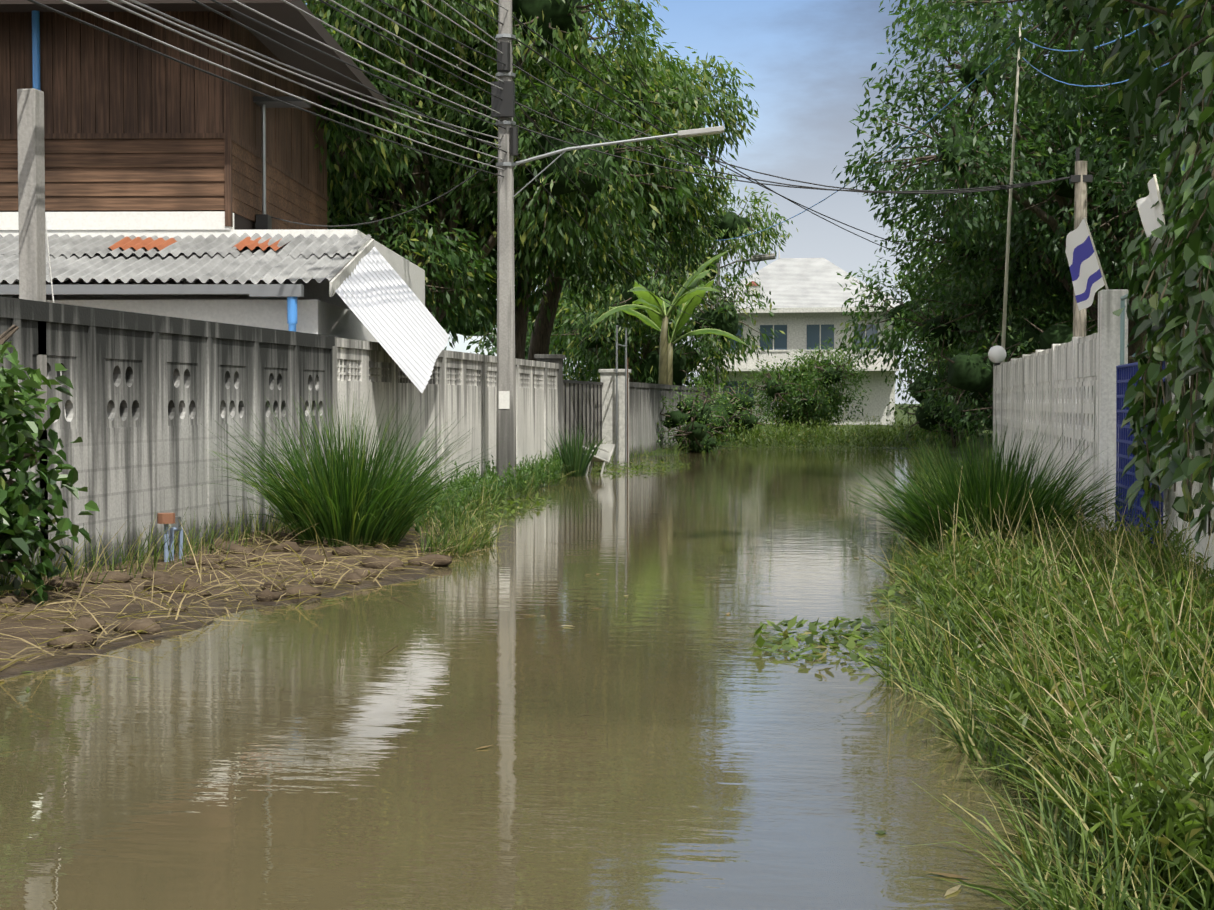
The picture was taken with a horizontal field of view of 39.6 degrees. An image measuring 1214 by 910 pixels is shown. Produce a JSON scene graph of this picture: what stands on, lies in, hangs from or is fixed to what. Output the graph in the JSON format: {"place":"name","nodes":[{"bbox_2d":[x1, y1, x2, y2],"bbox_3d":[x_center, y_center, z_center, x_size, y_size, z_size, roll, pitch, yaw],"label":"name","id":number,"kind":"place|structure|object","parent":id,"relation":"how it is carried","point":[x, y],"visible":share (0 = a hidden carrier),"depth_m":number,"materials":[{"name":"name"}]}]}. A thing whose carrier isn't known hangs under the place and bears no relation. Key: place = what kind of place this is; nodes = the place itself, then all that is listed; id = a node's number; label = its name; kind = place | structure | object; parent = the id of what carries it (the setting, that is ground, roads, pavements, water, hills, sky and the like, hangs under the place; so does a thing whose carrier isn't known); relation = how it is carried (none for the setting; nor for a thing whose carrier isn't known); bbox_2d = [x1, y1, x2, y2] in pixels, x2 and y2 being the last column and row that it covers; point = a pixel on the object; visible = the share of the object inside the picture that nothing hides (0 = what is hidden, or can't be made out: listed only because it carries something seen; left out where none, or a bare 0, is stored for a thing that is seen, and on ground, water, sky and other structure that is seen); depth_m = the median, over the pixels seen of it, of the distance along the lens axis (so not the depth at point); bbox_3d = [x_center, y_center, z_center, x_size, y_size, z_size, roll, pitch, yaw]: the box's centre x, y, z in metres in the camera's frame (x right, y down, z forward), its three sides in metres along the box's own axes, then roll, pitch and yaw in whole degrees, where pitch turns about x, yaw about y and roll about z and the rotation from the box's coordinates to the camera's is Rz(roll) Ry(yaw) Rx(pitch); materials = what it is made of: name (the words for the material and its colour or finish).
{"place":"outdoors","nodes":[
{"label":"outdoors","id":0,"kind":"place"},
{"bbox_2d":[0,446,1080,909],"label":"flood water","id":1,"kind":"structure","parent":0,"point":[650,732],"depth_m":6.58,"materials":[{"name":"brown liquid"}]},
{"bbox_2d":[241,489,750,657],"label":"flotsam twigs","id":2,"kind":"object","parent":1,"relation":"on","point":[412,606],"visible":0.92,"depth_m":10.85,"materials":[{"name":"brown wood"}]},
{"bbox_2d":[0,477,1025,895],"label":"floating leaves","id":3,"kind":"object","parent":1,"relation":"on","point":[954,889],"visible":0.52,"depth_m":4.93,"materials":[{"name":"brown plant"}]},
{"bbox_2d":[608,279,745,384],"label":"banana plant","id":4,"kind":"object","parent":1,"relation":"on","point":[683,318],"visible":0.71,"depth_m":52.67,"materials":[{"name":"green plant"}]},
{"bbox_2d":[448,444,946,667],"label":"floating plants","id":5,"kind":"object","parent":1,"relation":"on","point":[855,625],"visible":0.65,"depth_m":9.60,"materials":[{"name":"green plant"}]},
{"bbox_2d":[713,409,971,449],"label":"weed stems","id":6,"kind":"object","parent":1,"relation":"on","point":[783,433],"visible":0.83,"depth_m":48.78,"materials":[{"name":"green plant"}]},
{"bbox_2d":[0,404,1212,909],"bbox_3d":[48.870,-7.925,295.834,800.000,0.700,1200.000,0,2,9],"label":"terrain","id":7,"kind":"structure","parent":0,"point":[16,644],"depth_m":11.18,"materials":[{"name":"brown soil"}]},
{"bbox_2d":[17,88,48,575],"bbox_3d":[-4.122,-0.685,12.117,0.140,3.850,0.140,0,2,9],"label":"service post","id":8,"kind":"object","parent":7,"relation":"on","point":[31,194],"visible":0.54,"depth_m":12.02,"materials":[{"name":"grey concrete"}]},
{"bbox_2d":[0,325,99,604],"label":"shrub","id":9,"kind":"object","parent":7,"relation":"on","point":[21,533],"visible":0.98,"depth_m":10.46,"materials":[{"name":"green plant"}]},
{"bbox_2d":[0,497,294,598],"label":"grass tufts","id":10,"kind":"object","parent":7,"relation":"on","point":[176,548],"visible":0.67,"depth_m":13.24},
{"bbox_2d":[0,296,334,582],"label":"wall","id":11,"kind":"structure","parent":7,"relation":"on","point":[151,393],"depth_m":14.07,"materials":[{"name":"grey concrete"}]},
{"bbox_2d":[157,513,182,561],"bbox_3d":[-3.477,0.678,13.487,0.133,0.440,0.368,0,2,9],"label":"pipe","id":12,"kind":"object","parent":7,"relation":"on","point":[172,519],"visible":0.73,"depth_m":13.37,"materials":[{"name":"blue plastic"}]},
{"bbox_2d":[0,0,424,341],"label":"house","id":13,"kind":"structure","parent":7,"relation":"on","point":[139,141],"depth_m":22.49,"materials":[{"name":"brown wood"}]},
{"bbox_2d":[0,233,373,331],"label":"corrugated roof","id":14,"kind":"object","parent":13,"relation":"attached to","point":[256,258],"visible":0.96,"depth_m":20.57,"materials":[{"name":"grey metal"}]},
{"bbox_2d":[335,247,449,392],"bbox_3d":[-2.637,-1.741,20.978,1.081,1.964,2.781,0,2,1],"label":"corrugated sheet","id":15,"kind":"object","parent":14,"relation":"attached to","point":[385,305],"visible":0.9,"depth_m":20.86,"materials":[{"name":"white metal"}]},
{"bbox_2d":[253,96,310,229],"bbox_3d":[-4.618,-4.105,24.008,0.720,1.900,0.500,0,2,1],"label":"downpipe","id":16,"kind":"object","parent":13,"relation":"attached to","point":[263,220],"visible":0.85,"depth_m":23.97,"materials":[{"name":"grey metal"}]},
{"bbox_2d":[0,529,476,648],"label":"mud clods","id":17,"kind":"object","parent":7,"relation":"on","point":[81,636],"depth_m":11.72,"materials":[{"name":"brown soil"}]},
{"bbox_2d":[0,500,525,670],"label":"straw litter","id":18,"kind":"object","parent":7,"relation":"on","point":[13,661],"visible":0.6,"depth_m":11.21,"materials":[{"name":"beige plant"}]},
{"bbox_2d":[189,388,525,546],"bbox_3d":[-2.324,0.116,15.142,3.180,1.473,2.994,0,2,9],"label":"tall grass","id":19,"kind":"structure","parent":7,"relation":"on","point":[354,504],"depth_m":14.80,"materials":[{"name":"green plant"}]},
{"bbox_2d":[305,0,496,332],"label":"tree","id":20,"kind":"object","parent":7,"relation":"on","point":[434,192],"depth_m":34.70,"materials":[{"name":"green plant"}]},
{"bbox_2d":[277,446,562,534],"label":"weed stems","id":21,"kind":"object","parent":7,"relation":"on","point":[494,478],"visible":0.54,"depth_m":22.63,"materials":[{"name":"green plant"}]},
{"bbox_2d":[332,337,558,492],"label":"wall","id":22,"kind":"structure","parent":7,"relation":"on","point":[459,385],"depth_m":23.30,"materials":[{"name":"grey concrete"}]},
{"bbox_2d":[491,0,517,490],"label":"utility pole","id":23,"kind":"object","parent":7,"relation":"on","point":[505,37],"visible":0.9,"depth_m":24.54,"materials":[{"name":"grey concrete"}]},
{"bbox_2d":[27,0,1069,418],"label":"overhead wires","id":24,"kind":"object","parent":23,"relation":"attached to","point":[965,190],"visible":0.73,"depth_m":20.53,"materials":[{"name":"black"}]},
{"bbox_2d":[513,126,723,197],"bbox_3d":[0.155,-4.247,24.483,3.089,1.005,0.200,0,2,3],"label":"street lamp arm","id":25,"kind":"object","parent":23,"relation":"attached to","point":[701,131],"visible":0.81,"depth_m":24.46},
{"bbox_2d":[302,0,707,347],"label":"tree","id":26,"kind":"object","parent":7,"relation":"on","point":[445,253],"visible":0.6,"depth_m":31.66,"materials":[{"name":"green plant"}]},
{"bbox_2d":[534,354,564,454],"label":"gate pillar","id":27,"kind":"structure","parent":7,"relation":"on","point":[554,358],"depth_m":31.13,"materials":[{"name":"grey concrete"}]},
{"bbox_2d":[401,0,716,358],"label":"tree","id":28,"kind":"object","parent":7,"relation":"on","point":[687,102],"visible":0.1,"depth_m":36.75,"materials":[{"name":"green plant"}]},
{"bbox_2d":[441,264,702,379],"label":"tree","id":29,"kind":"object","parent":7,"relation":"on","point":[491,337],"visible":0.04,"depth_m":69.94,"materials":[{"name":"green plant"}]},
{"bbox_2d":[545,421,605,476],"bbox_3d":[-0.602,-0.108,30.043,1.210,1.085,1.438,0,2,9],"label":"spiky plant","id":30,"kind":"object","parent":7,"relation":"on","point":[576,458],"visible":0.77,"depth_m":29.92,"materials":[{"name":"green plant"}]},
{"bbox_2d":[563,380,602,450],"bbox_3d":[-0.637,-0.659,34.713,0.070,1.740,6.400,0,2,9],"label":"gate leaf","id":31,"kind":"object","parent":7,"relation":"on","point":[582,403],"visible":0.44,"depth_m":35.32,"materials":[{"name":"grey metal"}]},
{"bbox_2d":[585,444,614,474],"bbox_3d":[-0.246,0.173,30.838,0.710,0.731,0.442,-2,2,-41],"label":"plastic chair","id":32,"kind":"object","parent":7,"relation":"on","point":[604,455],"visible":0.6,"depth_m":30.89,"materials":[{"name":"white plastic"}]},
{"bbox_2d":[598,369,630,460],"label":"gate pillar","id":33,"kind":"structure","parent":7,"relation":"on","point":[608,378],"depth_m":37.82,"materials":[{"name":"grey concrete"}]},
{"bbox_2d":[616,325,627,463],"bbox_3d":[0.323,-1.160,36.667,0.060,3.258,1.442,0,2,9],"label":"gate tube frame","id":34,"kind":"object","parent":7,"relation":"on","point":[626,407],"visible":0.79,"depth_m":37.20,"materials":[{"name":"grey metal"}]},
{"bbox_2d":[488,30,758,360],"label":"tree","id":35,"kind":"object","parent":7,"relation":"on","point":[540,339],"visible":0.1,"depth_m":40.92,"materials":[{"name":"green plant"}]},
{"bbox_2d":[516,152,797,396],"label":"tree","id":36,"kind":"object","parent":7,"relation":"on","point":[576,337],"visible":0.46,"depth_m":56.57,"materials":[{"name":"green plant"}]},
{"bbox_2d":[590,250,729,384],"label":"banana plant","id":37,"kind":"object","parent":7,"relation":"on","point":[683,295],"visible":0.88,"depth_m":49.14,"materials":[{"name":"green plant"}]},
{"bbox_2d":[629,382,721,456],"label":"wall","id":38,"kind":"structure","parent":7,"relation":"on","point":[645,409],"depth_m":43.31,"materials":[{"name":"grey concrete"}]},
{"bbox_2d":[656,375,744,452],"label":"shrubs","id":39,"kind":"object","parent":7,"relation":"on","point":[695,416],"visible":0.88,"depth_m":44.53,"materials":[{"name":"green plant"}]},
{"bbox_2d":[674,370,778,446],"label":"shrubs","id":40,"kind":"object","parent":7,"relation":"on","point":[746,415],"visible":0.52,"depth_m":49.89,"materials":[{"name":"green plant"}]},
{"bbox_2d":[716,253,775,395],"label":"pole","id":41,"kind":"object","parent":7,"relation":"on","point":[761,257],"visible":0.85,"depth_m":57.82,"materials":[{"name":"grey metal"}]},
{"bbox_2d":[733,337,872,437],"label":"bush","id":42,"kind":"object","parent":7,"relation":"on","point":[791,392],"visible":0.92,"depth_m":54.93,"materials":[{"name":"green plant"}]},
{"bbox_2d":[690,248,916,424],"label":"white house","id":43,"kind":"structure","parent":7,"relation":"on","point":[809,297],"depth_m":86.86,"materials":[{"name":"paint"}]},
{"bbox_2d":[408,434,1213,909],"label":"water edge grass","id":44,"kind":"structure","parent":7,"relation":"on","point":[1058,880],"depth_m":5.70,"materials":[{"name":"green plant"}]},
{"bbox_2d":[883,343,992,448],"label":"bank shrub","id":45,"kind":"object","parent":7,"relation":"on","point":[925,418],"visible":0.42,"depth_m":46.23,"materials":[{"name":"green plant"}]},
{"bbox_2d":[894,241,991,399],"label":"tree","id":46,"kind":"object","parent":7,"relation":"on","point":[918,353],"visible":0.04,"depth_m":76.61,"materials":[{"name":"green plant"}]},
{"bbox_2d":[827,137,1114,400],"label":"tree","id":47,"kind":"object","parent":7,"relation":"on","point":[854,347],"visible":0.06,"depth_m":51.38,"materials":[{"name":"green plant"}]},
{"bbox_2d":[826,420,1134,553],"bbox_3d":[3.258,0.297,14.201,2.944,1.239,2.982,0,2,9],"label":"grass clump","id":48,"kind":"object","parent":7,"relation":"on","point":[991,481],"visible":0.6,"depth_m":13.88,"materials":[{"name":"green plant"}]},
{"bbox_2d":[861,169,1114,406],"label":"tree","id":49,"kind":"object","parent":7,"relation":"on","point":[981,304],"visible":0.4,"depth_m":41.74,"materials":[{"name":"green plant"}]},
{"bbox_2d":[1001,21,1021,361],"bbox_3d":[6.989,-4.395,29.107,0.076,5.811,1.511,0,2,2],"label":"thin pole","id":50,"kind":"object","parent":7,"relation":"on","point":[1008,234],"visible":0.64,"depth_m":29.35,"materials":[{"name":"grey metal"}]},
{"bbox_2d":[961,457,1079,510],"bbox_3d":[4.125,0.405,16.932,1.945,0.868,1.895,0,2,9],"label":"grass clump","id":51,"kind":"object","parent":7,"relation":"on","point":[1040,482],"visible":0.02,"depth_m":16.87,"materials":[{"name":"green plant"}]},
{"bbox_2d":[898,293,1145,454],"bbox_3d":[9.114,-1.496,37.472,5.601,4.299,5.331,-1,2,-35],"label":"shrub","id":52,"kind":"object","parent":7,"relation":"on","point":[971,372],"visible":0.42,"depth_m":37.10,"materials":[{"name":"green plant"}]},
{"bbox_2d":[832,0,1213,363],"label":"tree","id":53,"kind":"object","parent":7,"relation":"on","point":[964,158],"visible":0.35,"depth_m":36.64,"materials":[{"name":"green plant"}]},
{"bbox_2d":[844,456,1213,909],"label":"verge grass","id":54,"kind":"structure","parent":7,"relation":"on","point":[1147,708],"depth_m":6.13,"materials":[{"name":"green plant"}]},
{"bbox_2d":[914,455,1147,588],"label":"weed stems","id":55,"kind":"object","parent":7,"relation":"on","point":[1023,534],"depth_m":13.25,"materials":[{"name":"green plant"}]},
{"bbox_2d":[993,332,1097,530],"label":"wall","id":56,"kind":"structure","parent":7,"relation":"on","point":[1054,387],"depth_m":19.14,"materials":[{"name":"grey concrete"}]},
{"bbox_2d":[988,345,1005,365],"bbox_3d":[6.880,-1.748,29.731,0.315,0.370,0.307,0,2,9],"label":"globe lamp","id":57,"kind":"object","parent":56,"relation":"on","point":[996,354],"visible":0.94,"depth_m":29.62,"materials":[{"name":"white"}]},
{"bbox_2d":[936,112,1179,350],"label":"tree","id":58,"kind":"object","parent":7,"relation":"on","point":[1015,146],"depth_m":64.79,"materials":[{"name":"green plant"}]},
{"bbox_2d":[905,500,1213,909],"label":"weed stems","id":59,"kind":"object","parent":7,"relation":"on","point":[1177,822],"visible":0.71,"depth_m":5.88,"materials":[{"name":"green plant"}]},
{"bbox_2d":[911,0,1213,251],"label":"tree","id":60,"kind":"object","parent":7,"relation":"on","point":[1058,11],"visible":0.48,"depth_m":27.65,"materials":[{"name":"green plant"}]},
{"bbox_2d":[1070,147,1092,336],"bbox_3d":[6.762,-2.012,24.113,0.300,4.750,0.200,0,2,9],"label":"utility pole","id":61,"kind":"object","parent":7,"relation":"on","point":[1080,178],"visible":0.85,"depth_m":24.02,"materials":[{"name":"beige concrete"}]},
{"bbox_2d":[1096,289,1128,533],"bbox_3d":[4.437,-0.144,14.822,0.230,2.600,0.240,0,2,9],"label":"gate post","id":62,"kind":"object","parent":7,"relation":"on","point":[1108,356],"visible":0.54,"depth_m":14.70,"materials":[{"name":"grey concrete"}]},
{"bbox_2d":[1065,217,1108,310],"bbox_3d":[4.267,-1.673,14.932,0.112,0.856,0.511,-2,3,-44],"label":"flag","id":63,"kind":"object","parent":62,"relation":"attached to","point":[1088,276],"visible":0.96,"depth_m":14.98,"materials":[{"name":"white fabric"}]},
{"bbox_2d":[1065,0,1213,169],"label":"tree","id":64,"kind":"object","parent":7,"relation":"on","point":[1171,17],"visible":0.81,"depth_m":13.83,"materials":[{"name":"green plant"}]},
{"bbox_2d":[1115,361,1164,546],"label":"blue gate","id":65,"kind":"structure","parent":7,"relation":"on","point":[1125,373],"depth_m":13.91,"materials":[{"name":"blue metal"}]},
{"bbox_2d":[1120,293,1150,364],"bbox_3d":[4.248,-1.024,13.558,0.035,0.599,1.540,0,2,9],"label":"gate frame","id":66,"kind":"object","parent":65,"relation":"on","point":[1122,326],"visible":0.29,"depth_m":14.29,"materials":[{"name":"grey"}]},
{"bbox_2d":[1163,305,1213,577],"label":"wall","id":67,"kind":"structure","parent":7,"relation":"on","point":[1168,502],"depth_m":10.45,"materials":[{"name":"grey concrete"}]},
{"bbox_2d":[1112,0,1213,543],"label":"wall vine","id":68,"kind":"object","parent":67,"relation":"attached to","point":[1179,354],"depth_m":10.21,"materials":[{"name":"green plant"}]},
{"bbox_2d":[1136,174,1167,266],"bbox_3d":[3.748,-1.411,11.377,0.388,0.955,0.125,1,2,37],"label":"white flag","id":69,"kind":"object","parent":68,"relation":"attached to","point":[1149,217],"visible":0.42,"depth_m":11.42,"materials":[{"name":"white fabric"}]},
{"bbox_2d":[306,0,1201,403],"label":"sky","id":70,"kind":"structure","parent":0,"point":[807,61],"materials":[{"name":"blue"}]},
{"bbox_2d":[710,0,1183,240],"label":"blue line","id":71,"kind":"object","parent":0,"point":[1180,2],"visible":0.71,"depth_m":27.96,"materials":[{"name":"blue"}]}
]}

